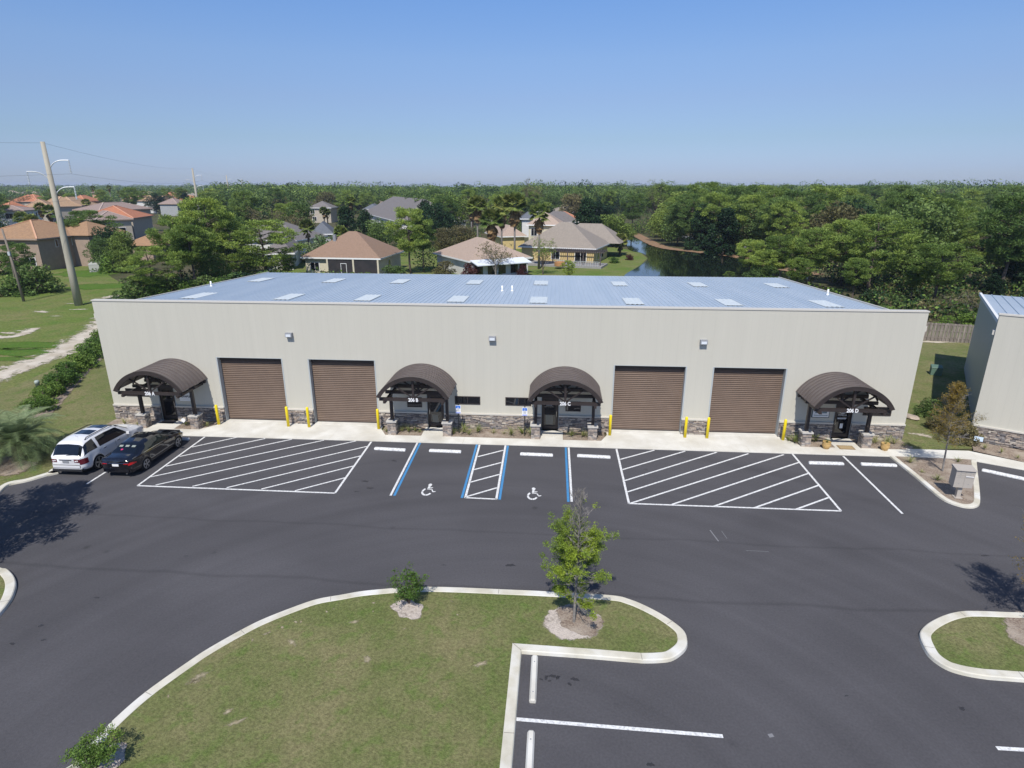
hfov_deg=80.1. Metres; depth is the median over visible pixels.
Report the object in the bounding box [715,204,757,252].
broadleaf tree
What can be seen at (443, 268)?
shrub
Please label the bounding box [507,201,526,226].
magnolia tree
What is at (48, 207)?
palm tree
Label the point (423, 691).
island lawn
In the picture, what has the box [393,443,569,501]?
blue parking lines
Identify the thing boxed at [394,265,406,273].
shrub
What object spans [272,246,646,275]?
back lawn
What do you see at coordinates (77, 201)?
house
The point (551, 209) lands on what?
broadleaf tree
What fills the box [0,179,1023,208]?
woods
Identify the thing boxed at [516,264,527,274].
shrub
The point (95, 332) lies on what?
shrub
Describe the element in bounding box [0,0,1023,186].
sky
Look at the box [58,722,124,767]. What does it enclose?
shrub
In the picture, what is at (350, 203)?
palm tree
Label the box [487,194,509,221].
pine tree
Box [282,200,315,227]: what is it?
broadleaf tree
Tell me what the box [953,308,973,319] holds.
shrub
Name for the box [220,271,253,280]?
shrub
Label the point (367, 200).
pine tree
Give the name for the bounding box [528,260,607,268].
wooden deck
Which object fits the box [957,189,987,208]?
pine tree
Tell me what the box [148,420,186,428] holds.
entrance walk
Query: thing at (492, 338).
wall light
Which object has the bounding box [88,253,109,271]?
shrub
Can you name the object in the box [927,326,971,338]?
lush grass patch
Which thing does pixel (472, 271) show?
shrub
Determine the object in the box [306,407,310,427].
bollard
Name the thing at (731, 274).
pine tree
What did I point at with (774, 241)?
pine tree
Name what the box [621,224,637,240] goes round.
broadleaf tree
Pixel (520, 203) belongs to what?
palm tree
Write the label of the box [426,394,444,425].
door
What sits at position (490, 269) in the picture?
window
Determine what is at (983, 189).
pine tree
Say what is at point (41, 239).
house
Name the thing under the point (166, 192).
pine tree
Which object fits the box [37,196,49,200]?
pine tree
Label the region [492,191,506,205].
pine tree
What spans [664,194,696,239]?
pine tree
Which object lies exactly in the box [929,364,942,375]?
utility box
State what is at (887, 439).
strap leaf plant
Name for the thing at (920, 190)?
pine tree
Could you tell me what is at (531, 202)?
pine tree
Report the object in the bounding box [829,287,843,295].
shrub
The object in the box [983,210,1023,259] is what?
broadleaf tree
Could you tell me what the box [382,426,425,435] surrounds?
planting bed
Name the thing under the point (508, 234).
house
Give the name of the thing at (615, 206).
broadleaf tree
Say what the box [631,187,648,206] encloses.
pine tree
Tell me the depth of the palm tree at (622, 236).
128.69 m
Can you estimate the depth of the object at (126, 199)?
295.99 m
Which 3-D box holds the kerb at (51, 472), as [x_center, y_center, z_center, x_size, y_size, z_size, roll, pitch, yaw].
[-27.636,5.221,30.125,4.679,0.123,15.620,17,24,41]
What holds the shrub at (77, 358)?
on the hedge mulch at (61, 397)
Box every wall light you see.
[285,332,292,337]
[489,336,495,340]
[699,339,707,344]
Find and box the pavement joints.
[158,423,889,455]
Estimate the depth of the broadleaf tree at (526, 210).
263.75 m
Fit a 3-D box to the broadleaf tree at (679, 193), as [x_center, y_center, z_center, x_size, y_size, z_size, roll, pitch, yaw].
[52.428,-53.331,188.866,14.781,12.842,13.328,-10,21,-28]
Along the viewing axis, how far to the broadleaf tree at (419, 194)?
223.57 m
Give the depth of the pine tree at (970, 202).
153.44 m
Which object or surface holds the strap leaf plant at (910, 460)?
on the planting bed at (931, 467)
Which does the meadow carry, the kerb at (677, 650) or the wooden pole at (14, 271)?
the wooden pole at (14, 271)
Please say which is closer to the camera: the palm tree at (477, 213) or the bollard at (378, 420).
the bollard at (378, 420)
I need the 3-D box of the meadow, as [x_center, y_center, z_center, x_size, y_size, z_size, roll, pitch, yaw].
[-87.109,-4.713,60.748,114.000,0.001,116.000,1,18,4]
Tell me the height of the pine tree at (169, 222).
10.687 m
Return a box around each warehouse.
[91,272,929,439]
[964,293,1023,449]
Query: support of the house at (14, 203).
on the ground at (826, 283)
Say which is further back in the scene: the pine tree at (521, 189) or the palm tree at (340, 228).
the pine tree at (521, 189)
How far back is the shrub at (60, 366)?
47.23 m
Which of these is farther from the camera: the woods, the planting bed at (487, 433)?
the woods
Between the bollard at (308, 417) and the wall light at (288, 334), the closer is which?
the wall light at (288, 334)
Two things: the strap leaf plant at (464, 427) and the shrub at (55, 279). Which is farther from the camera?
the shrub at (55, 279)
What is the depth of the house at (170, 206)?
295.67 m
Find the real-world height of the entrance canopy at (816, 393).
4.140 m
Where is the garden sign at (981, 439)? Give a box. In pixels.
[974,436,983,442]
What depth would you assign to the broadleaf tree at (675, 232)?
148.71 m
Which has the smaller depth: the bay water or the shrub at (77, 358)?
the shrub at (77, 358)
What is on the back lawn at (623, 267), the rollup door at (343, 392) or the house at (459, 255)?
the house at (459, 255)
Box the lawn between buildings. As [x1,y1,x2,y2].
[902,340,977,448]
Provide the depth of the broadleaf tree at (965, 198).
190.37 m
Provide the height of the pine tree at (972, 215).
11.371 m
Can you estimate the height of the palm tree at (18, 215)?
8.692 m
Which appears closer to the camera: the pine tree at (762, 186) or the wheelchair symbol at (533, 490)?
the wheelchair symbol at (533, 490)
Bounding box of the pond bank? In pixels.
[632,233,821,274]
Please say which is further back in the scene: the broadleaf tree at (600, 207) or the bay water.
the bay water
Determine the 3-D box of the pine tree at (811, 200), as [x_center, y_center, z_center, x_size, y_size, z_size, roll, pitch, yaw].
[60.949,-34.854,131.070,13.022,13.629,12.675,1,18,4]
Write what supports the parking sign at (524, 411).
on the planting bed at (487, 433)
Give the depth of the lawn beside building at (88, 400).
41.24 m
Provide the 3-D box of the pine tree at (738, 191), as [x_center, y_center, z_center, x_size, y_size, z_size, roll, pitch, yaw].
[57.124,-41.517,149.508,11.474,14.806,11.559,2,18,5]
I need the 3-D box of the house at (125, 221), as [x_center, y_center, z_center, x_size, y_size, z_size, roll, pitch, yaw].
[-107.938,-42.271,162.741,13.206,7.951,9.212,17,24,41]
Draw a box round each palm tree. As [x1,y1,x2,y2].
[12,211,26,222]
[22,213,38,221]
[32,202,46,219]
[41,204,54,221]
[81,198,90,205]
[297,219,315,242]
[318,207,328,220]
[324,208,330,222]
[331,224,347,237]
[345,195,355,226]
[466,194,486,236]
[466,208,474,233]
[479,207,504,241]
[491,195,512,244]
[500,191,527,249]
[528,203,550,268]
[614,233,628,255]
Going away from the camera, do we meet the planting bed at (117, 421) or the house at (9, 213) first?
the planting bed at (117, 421)
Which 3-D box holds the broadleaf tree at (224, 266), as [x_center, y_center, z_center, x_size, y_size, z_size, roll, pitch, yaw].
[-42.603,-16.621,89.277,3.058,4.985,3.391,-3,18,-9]
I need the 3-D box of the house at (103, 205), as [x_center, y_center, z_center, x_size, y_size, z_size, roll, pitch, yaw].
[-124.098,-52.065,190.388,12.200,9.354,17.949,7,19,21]
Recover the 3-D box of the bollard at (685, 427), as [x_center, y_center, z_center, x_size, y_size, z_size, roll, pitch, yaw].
[10.314,2.567,36.114,0.200,1.340,0.200,1,18,4]
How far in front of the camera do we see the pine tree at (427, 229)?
103.17 m
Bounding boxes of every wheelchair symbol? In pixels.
[421,484,435,495]
[527,488,540,499]
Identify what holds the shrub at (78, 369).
on the hedge mulch at (61, 397)
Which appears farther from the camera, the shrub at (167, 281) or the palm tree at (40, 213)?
the palm tree at (40, 213)
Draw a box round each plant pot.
[822,438,830,448]
[880,440,889,450]
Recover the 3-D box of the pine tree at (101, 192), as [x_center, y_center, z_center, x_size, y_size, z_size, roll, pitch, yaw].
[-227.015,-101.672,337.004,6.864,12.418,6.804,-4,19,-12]
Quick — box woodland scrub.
[0,204,1023,321]
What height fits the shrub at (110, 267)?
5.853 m
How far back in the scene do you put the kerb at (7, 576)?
22.59 m
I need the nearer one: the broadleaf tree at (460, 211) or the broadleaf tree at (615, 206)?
the broadleaf tree at (460, 211)
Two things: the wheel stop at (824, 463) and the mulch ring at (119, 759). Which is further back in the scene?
the wheel stop at (824, 463)
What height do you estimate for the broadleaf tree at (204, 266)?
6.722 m
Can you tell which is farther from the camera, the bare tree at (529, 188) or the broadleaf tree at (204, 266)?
the bare tree at (529, 188)
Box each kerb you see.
[0,468,58,492]
[0,567,16,615]
[67,587,687,767]
[890,456,979,508]
[919,611,1023,682]
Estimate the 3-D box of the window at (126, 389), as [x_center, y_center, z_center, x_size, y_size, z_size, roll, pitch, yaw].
[-23.824,0.527,38.678,1.520,0.520,0.032,1,18,4]
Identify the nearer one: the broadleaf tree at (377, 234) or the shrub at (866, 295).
the shrub at (866, 295)
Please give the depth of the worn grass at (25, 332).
61.99 m
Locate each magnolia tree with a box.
[180,193,191,211]
[271,197,288,220]
[337,205,358,233]
[357,209,373,234]
[417,199,430,218]
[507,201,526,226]
[572,197,603,224]
[684,204,719,250]
[690,227,711,249]
[699,207,746,256]
[711,212,740,252]
[977,273,1008,296]
[978,258,1023,296]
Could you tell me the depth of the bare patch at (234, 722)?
16.98 m
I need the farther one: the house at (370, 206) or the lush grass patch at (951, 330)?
the house at (370, 206)
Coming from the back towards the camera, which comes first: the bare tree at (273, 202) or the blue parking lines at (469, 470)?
the bare tree at (273, 202)
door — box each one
[157,388,177,418]
[216,357,287,422]
[307,359,378,425]
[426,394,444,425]
[541,397,559,429]
[611,365,686,433]
[708,367,787,436]
[831,404,854,437]
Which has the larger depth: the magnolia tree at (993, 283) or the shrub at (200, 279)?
the shrub at (200, 279)
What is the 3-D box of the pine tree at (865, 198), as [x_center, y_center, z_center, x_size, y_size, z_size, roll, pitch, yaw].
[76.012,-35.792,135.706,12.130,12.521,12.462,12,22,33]
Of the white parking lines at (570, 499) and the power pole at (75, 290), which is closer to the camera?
the white parking lines at (570, 499)
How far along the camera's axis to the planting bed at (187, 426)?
38.18 m
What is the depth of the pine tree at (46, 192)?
311.55 m
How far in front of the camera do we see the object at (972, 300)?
69.73 m
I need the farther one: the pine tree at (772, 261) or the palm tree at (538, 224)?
the palm tree at (538, 224)
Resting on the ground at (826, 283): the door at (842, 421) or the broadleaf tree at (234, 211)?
the broadleaf tree at (234, 211)
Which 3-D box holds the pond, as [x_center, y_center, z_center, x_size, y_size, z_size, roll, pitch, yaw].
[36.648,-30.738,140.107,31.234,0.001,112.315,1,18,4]
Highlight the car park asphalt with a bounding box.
[0,436,1023,767]
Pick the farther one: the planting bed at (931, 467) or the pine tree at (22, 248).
the pine tree at (22, 248)
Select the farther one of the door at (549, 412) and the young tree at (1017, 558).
the door at (549, 412)
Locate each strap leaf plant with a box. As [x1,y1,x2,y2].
[455,421,470,432]
[789,434,798,442]
[877,434,894,442]
[902,454,918,462]
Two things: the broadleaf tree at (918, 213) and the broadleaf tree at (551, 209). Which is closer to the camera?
the broadleaf tree at (918, 213)
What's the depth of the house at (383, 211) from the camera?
220.26 m
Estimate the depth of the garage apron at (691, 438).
36.06 m
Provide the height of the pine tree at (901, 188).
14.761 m
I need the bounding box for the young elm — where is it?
[538,488,619,622]
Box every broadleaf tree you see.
[0,209,9,227]
[82,236,111,259]
[89,226,133,254]
[102,229,137,272]
[142,192,166,213]
[187,193,228,217]
[193,247,220,282]
[209,192,231,209]
[210,253,232,277]
[227,205,262,225]
[229,199,268,219]
[252,193,273,219]
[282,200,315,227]
[312,191,338,209]
[342,192,364,213]
[364,218,398,243]
[404,191,433,198]
[413,194,432,201]
[419,203,456,235]
[426,191,471,230]
[432,228,457,250]
[446,225,476,243]
[520,192,531,214]
[537,206,554,214]
[539,193,561,207]
[558,193,583,216]
[594,201,613,224]
[596,190,619,213]
[600,213,631,246]
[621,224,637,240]
[647,210,671,241]
[648,201,682,237]
[659,191,691,226]
[660,201,694,245]
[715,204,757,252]
[739,208,788,249]
[742,264,779,277]
[798,200,865,267]
[828,199,878,242]
[857,197,959,276]
[887,189,971,246]
[945,195,971,200]
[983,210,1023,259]
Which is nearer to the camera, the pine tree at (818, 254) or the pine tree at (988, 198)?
the pine tree at (818, 254)
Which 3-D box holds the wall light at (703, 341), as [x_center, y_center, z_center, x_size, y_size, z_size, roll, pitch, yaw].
[11.018,-2.372,34.968,0.400,0.320,0.279,1,18,4]
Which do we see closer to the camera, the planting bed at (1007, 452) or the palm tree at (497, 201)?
the planting bed at (1007, 452)
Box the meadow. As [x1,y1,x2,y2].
[0,266,141,392]
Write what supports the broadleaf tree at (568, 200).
on the ground at (826, 283)
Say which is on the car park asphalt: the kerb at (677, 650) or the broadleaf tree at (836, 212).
the kerb at (677, 650)
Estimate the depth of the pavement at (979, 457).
33.81 m
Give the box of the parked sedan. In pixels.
[101,429,182,473]
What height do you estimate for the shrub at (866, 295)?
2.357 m
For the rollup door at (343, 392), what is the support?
in the warehouse at (639, 354)
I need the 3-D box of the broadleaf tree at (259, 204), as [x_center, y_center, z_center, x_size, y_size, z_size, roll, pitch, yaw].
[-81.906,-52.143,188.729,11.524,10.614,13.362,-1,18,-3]
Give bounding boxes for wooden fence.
[923,322,973,342]
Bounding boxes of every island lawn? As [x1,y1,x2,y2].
[0,575,4,599]
[85,592,677,767]
[931,617,1023,671]
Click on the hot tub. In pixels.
(557, 263)
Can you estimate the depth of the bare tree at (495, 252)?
96.34 m
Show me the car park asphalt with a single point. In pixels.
(802, 626)
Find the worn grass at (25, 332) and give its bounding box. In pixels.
[0,328,38,337]
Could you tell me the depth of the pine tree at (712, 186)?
151.30 m
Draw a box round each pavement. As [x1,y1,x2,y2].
[143,428,915,456]
[907,449,1023,469]
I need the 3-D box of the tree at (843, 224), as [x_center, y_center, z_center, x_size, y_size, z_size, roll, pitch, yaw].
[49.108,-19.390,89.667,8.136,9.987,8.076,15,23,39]
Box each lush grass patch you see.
[0,341,59,348]
[0,348,50,356]
[0,356,34,360]
[52,270,117,276]
[64,283,130,289]
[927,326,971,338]
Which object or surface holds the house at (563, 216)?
on the ground at (826, 283)
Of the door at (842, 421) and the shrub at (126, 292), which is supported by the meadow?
the shrub at (126, 292)
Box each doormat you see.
[160,420,177,423]
[836,445,855,449]
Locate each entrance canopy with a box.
[113,358,206,429]
[376,363,456,436]
[528,366,602,440]
[796,372,894,448]
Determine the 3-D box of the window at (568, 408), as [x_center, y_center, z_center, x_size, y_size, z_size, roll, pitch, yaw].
[3.705,1.365,36.874,0.920,0.630,0.032,1,18,4]
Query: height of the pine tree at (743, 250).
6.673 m
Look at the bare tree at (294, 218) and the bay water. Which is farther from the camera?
the bay water
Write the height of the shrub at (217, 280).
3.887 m
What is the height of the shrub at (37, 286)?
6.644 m
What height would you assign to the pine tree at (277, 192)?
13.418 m
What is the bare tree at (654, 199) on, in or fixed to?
on the ground at (826, 283)
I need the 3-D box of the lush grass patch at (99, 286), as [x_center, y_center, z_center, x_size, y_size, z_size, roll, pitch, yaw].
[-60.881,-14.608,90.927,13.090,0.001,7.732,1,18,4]
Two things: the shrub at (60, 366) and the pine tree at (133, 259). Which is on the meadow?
the pine tree at (133, 259)
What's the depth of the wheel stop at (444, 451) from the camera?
34.36 m
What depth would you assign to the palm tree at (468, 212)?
169.54 m
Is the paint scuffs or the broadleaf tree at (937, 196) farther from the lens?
the broadleaf tree at (937, 196)
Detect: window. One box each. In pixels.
[125,388,148,396]
[407,397,421,406]
[455,396,479,404]
[475,266,482,274]
[488,265,494,274]
[499,265,505,273]
[505,397,530,405]
[511,264,517,272]
[565,401,580,411]
[863,406,891,415]
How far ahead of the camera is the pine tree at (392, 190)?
316.31 m
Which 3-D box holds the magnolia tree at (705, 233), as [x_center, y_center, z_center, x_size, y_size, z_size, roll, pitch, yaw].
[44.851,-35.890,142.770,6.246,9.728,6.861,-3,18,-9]
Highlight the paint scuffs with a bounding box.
[710,530,773,736]
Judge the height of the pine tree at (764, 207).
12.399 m
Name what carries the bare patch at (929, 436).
on the lawn between buildings
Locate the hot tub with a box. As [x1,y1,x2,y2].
[554,261,564,266]
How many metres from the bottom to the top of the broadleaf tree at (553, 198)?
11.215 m
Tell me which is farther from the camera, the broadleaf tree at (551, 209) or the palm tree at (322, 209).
the broadleaf tree at (551, 209)
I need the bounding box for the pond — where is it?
[624,236,813,283]
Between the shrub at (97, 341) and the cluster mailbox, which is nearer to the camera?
the cluster mailbox
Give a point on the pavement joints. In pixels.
(539, 445)
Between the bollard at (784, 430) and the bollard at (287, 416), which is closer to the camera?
the bollard at (784, 430)
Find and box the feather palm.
[0,404,67,470]
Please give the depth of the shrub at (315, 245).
118.60 m
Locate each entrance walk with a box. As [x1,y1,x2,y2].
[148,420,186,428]
[421,427,442,435]
[540,430,562,439]
[825,438,859,447]
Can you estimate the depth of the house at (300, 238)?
135.50 m
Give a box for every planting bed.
[108,419,159,424]
[175,421,216,428]
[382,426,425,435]
[452,428,540,438]
[563,431,604,440]
[790,437,834,447]
[851,439,911,449]
[895,456,973,503]
[972,443,1023,461]
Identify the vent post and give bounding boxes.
[34,380,39,387]
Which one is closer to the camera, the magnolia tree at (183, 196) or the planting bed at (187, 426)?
the planting bed at (187, 426)
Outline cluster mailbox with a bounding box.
[948,464,977,498]
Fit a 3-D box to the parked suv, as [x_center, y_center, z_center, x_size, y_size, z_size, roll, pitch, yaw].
[-22.778,3.083,33.678,2.310,1.935,5.175,1,18,4]
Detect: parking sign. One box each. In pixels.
[455,403,460,432]
[522,405,526,435]
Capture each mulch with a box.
[21,355,103,417]
[556,605,602,635]
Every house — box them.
[0,205,41,225]
[0,219,174,270]
[3,200,27,206]
[12,194,34,204]
[25,199,55,221]
[29,194,41,199]
[47,196,81,220]
[64,196,96,207]
[72,202,153,227]
[77,195,100,203]
[80,205,153,239]
[84,210,133,239]
[121,195,169,212]
[158,198,182,215]
[247,222,327,253]
[266,236,300,269]
[300,231,403,273]
[310,201,337,222]
[314,221,333,243]
[364,203,376,209]
[366,196,465,231]
[433,237,532,274]
[485,224,527,248]
[518,222,627,262]
[520,212,533,236]
[526,212,562,239]
[550,211,578,223]
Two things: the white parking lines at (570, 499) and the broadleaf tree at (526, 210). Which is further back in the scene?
the broadleaf tree at (526, 210)
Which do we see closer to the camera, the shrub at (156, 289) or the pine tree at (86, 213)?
the shrub at (156, 289)
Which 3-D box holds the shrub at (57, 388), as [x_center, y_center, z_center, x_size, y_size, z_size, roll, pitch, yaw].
[-32.962,0.570,43.352,2.020,1.478,1.893,-16,24,-39]
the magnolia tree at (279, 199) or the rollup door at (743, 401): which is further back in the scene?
the magnolia tree at (279, 199)
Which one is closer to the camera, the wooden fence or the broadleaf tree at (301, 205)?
the wooden fence
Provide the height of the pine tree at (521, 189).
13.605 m
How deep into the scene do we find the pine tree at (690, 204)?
143.75 m
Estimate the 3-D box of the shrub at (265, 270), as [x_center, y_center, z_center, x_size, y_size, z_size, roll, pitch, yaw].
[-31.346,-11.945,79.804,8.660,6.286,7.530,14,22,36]
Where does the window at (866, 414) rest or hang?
in the warehouse at (639, 354)
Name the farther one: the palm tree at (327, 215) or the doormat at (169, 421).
the palm tree at (327, 215)
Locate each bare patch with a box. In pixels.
[190,673,205,682]
[228,718,245,725]
[475,661,485,666]
[909,433,931,437]
[923,341,953,342]
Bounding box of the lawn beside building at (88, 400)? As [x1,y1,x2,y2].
[0,357,116,485]
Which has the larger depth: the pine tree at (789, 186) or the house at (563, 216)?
the pine tree at (789, 186)
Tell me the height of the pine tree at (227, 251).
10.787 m
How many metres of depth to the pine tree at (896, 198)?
105.34 m
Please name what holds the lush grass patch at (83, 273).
on the meadow
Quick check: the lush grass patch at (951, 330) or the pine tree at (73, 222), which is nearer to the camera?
the lush grass patch at (951, 330)
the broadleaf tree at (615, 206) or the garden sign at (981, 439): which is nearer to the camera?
the garden sign at (981, 439)
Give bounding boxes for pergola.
[549,248,607,265]
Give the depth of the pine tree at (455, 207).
168.37 m
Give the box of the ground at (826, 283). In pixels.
[8,187,1022,461]
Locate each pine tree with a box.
[0,193,8,213]
[0,194,10,212]
[0,241,36,275]
[37,189,64,198]
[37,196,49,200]
[51,209,123,226]
[55,217,80,226]
[62,193,77,197]
[93,189,107,201]
[97,195,113,202]
[115,245,185,285]
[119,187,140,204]
[135,190,147,199]
[145,213,200,284]
[157,188,173,197]
[163,224,220,278]
[173,187,187,198]
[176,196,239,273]
[195,188,225,201]
[206,210,246,271]
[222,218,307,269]
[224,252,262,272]
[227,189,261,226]
[261,188,289,202]
[273,202,299,221]
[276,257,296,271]
[326,190,340,205]
[335,189,358,214]
[358,192,376,206]
[370,197,386,204]
[382,206,432,273]
[384,188,398,198]
[410,220,436,271]
[426,189,443,200]
[431,195,459,227]
[460,189,475,224]
[466,188,479,199]
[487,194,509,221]
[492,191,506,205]
[519,187,532,192]
[526,191,543,214]
[560,260,576,274]
[573,188,588,199]
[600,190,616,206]
[619,192,646,223]
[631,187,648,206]
[644,192,661,216]
[646,184,678,210]
[663,186,689,199]
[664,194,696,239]
[669,193,710,236]
[680,181,728,221]
[695,191,737,249]
[722,271,734,276]
[724,184,766,211]
[731,194,767,252]
[735,239,766,271]
[744,248,785,274]
[750,184,781,203]
[755,185,799,209]
[755,197,794,234]
[755,234,802,276]
[759,200,812,261]
[782,184,797,189]
[782,190,827,246]
[783,226,840,284]
[785,257,815,281]
[795,183,851,220]
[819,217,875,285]
[827,187,863,203]
[827,195,879,223]
[834,213,923,292]
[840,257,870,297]
[845,185,873,199]
[866,185,884,205]
[873,190,929,238]
[875,196,885,209]
[880,184,920,210]
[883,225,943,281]
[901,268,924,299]
[906,242,984,303]
[913,188,930,199]
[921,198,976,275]
[928,192,966,206]
[940,206,981,245]
[952,217,1009,272]
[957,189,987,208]
[963,200,980,219]
[965,191,1023,292]
[972,187,995,206]
[982,185,1023,209]
[984,232,1010,271]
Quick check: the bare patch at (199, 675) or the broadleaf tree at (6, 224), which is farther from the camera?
the broadleaf tree at (6, 224)
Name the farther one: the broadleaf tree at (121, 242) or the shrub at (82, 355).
the broadleaf tree at (121, 242)
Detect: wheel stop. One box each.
[374,447,405,451]
[429,449,460,452]
[520,452,552,456]
[525,730,534,767]
[529,655,537,702]
[577,454,609,458]
[808,461,843,464]
[860,462,896,466]
[982,468,1023,479]
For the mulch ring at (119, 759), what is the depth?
15.91 m
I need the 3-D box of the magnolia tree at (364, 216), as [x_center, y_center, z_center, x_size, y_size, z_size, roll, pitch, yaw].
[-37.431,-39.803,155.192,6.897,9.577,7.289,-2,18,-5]
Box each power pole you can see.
[26,142,82,305]
[186,168,203,208]
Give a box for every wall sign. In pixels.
[180,393,190,400]
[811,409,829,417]
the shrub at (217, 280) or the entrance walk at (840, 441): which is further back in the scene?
the shrub at (217, 280)
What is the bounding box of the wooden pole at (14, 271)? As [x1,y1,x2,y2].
[1,229,24,301]
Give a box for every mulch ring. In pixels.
[0,456,36,475]
[98,742,126,767]
[390,598,422,618]
[544,604,602,639]
[1002,611,1023,645]
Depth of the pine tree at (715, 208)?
136.61 m
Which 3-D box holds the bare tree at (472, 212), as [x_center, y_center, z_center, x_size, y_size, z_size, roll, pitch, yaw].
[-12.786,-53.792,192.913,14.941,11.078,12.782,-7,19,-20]
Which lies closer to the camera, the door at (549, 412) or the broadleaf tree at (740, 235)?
the door at (549, 412)
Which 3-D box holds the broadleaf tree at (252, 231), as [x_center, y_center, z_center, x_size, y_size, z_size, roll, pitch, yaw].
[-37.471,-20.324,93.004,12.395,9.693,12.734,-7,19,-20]
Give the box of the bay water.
[63,186,843,186]
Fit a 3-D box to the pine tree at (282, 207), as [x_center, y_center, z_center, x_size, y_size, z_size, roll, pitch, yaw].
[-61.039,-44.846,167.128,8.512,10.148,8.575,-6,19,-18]
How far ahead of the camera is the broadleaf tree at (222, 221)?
89.56 m
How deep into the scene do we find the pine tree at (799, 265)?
81.14 m
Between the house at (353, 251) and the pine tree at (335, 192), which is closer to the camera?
the house at (353, 251)
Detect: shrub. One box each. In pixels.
[0,267,47,296]
[0,282,24,296]
[16,263,64,295]
[16,394,57,414]
[28,388,58,407]
[31,381,65,398]
[34,371,76,392]
[40,368,79,382]
[43,276,60,291]
[51,361,83,379]
[55,360,87,373]
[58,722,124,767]
[66,351,99,369]
[72,344,102,360]
[74,342,102,355]
[74,351,97,364]
[80,337,101,349]
[84,335,99,340]
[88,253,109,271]
[89,329,98,336]
[96,250,130,273]
[110,275,155,298]
[143,282,170,296]
[144,275,186,295]
[171,280,199,289]
[189,274,216,284]
[207,272,239,283]
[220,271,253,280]
[231,272,255,278]
[257,269,286,273]
[300,234,332,262]
[382,265,399,273]
[387,561,428,604]
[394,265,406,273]
[431,260,456,273]
[460,263,479,274]
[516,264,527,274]
[608,257,618,262]
[625,254,633,259]
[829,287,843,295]
[858,289,884,304]
[880,295,918,309]
[913,397,946,417]
[923,415,957,431]
[932,315,956,327]
[950,420,984,446]
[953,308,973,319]
[958,312,976,325]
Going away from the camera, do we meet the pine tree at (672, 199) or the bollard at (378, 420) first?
the bollard at (378, 420)
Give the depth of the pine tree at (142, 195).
327.97 m
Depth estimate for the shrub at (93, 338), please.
56.36 m
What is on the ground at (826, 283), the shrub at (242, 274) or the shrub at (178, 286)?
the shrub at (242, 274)
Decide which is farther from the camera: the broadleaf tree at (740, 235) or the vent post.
the broadleaf tree at (740, 235)
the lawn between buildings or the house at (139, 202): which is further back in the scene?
the house at (139, 202)
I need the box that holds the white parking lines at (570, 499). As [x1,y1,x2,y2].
[86,437,1023,751]
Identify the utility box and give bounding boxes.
[88,262,100,271]
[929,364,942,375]
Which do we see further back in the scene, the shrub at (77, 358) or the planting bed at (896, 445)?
the shrub at (77, 358)
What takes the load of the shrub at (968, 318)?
on the lush grass patch at (951, 330)
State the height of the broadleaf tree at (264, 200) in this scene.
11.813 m
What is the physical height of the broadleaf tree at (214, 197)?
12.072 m
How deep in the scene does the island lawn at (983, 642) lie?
19.87 m
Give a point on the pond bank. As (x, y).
(639, 236)
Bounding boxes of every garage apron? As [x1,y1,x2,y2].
[201,422,384,434]
[602,432,800,446]
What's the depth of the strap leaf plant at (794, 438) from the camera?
35.52 m
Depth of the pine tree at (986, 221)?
76.19 m
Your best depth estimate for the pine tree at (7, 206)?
209.77 m
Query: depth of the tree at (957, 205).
95.00 m
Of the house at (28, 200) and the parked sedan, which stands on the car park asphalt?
the parked sedan
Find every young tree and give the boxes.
[927,380,987,470]
[1008,508,1023,583]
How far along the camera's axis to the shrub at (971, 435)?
35.34 m
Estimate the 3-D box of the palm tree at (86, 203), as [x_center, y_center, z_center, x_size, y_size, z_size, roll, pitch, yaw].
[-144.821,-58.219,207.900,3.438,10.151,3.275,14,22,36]
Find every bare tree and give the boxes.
[7,192,29,203]
[245,206,294,225]
[268,197,309,216]
[275,209,316,226]
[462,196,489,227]
[475,240,516,274]
[522,178,549,210]
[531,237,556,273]
[643,179,668,224]
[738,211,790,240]
[919,298,941,310]
[934,293,966,314]
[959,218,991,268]
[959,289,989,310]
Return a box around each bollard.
[214,405,220,424]
[285,406,289,426]
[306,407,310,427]
[376,409,379,429]
[608,415,611,435]
[683,417,687,437]
[705,417,709,438]
[781,419,786,440]
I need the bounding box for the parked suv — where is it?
[51,424,143,471]
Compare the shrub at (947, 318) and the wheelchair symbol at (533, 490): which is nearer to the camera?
the wheelchair symbol at (533, 490)
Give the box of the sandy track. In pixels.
[0,318,97,380]
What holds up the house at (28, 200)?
on the ground at (826, 283)
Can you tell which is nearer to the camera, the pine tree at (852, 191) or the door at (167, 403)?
the door at (167, 403)
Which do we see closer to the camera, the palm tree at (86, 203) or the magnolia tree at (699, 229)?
the magnolia tree at (699, 229)
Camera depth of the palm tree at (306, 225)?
123.69 m
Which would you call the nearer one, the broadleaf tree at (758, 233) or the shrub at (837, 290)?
the shrub at (837, 290)
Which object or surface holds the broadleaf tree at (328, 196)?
on the ground at (826, 283)
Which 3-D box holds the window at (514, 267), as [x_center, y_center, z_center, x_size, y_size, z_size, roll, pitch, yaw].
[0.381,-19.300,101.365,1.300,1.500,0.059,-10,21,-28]
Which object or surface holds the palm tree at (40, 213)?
on the ground at (826, 283)
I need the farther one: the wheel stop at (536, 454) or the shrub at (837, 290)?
the shrub at (837, 290)
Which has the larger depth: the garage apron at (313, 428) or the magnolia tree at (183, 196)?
the magnolia tree at (183, 196)
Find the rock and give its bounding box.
[906,413,919,419]

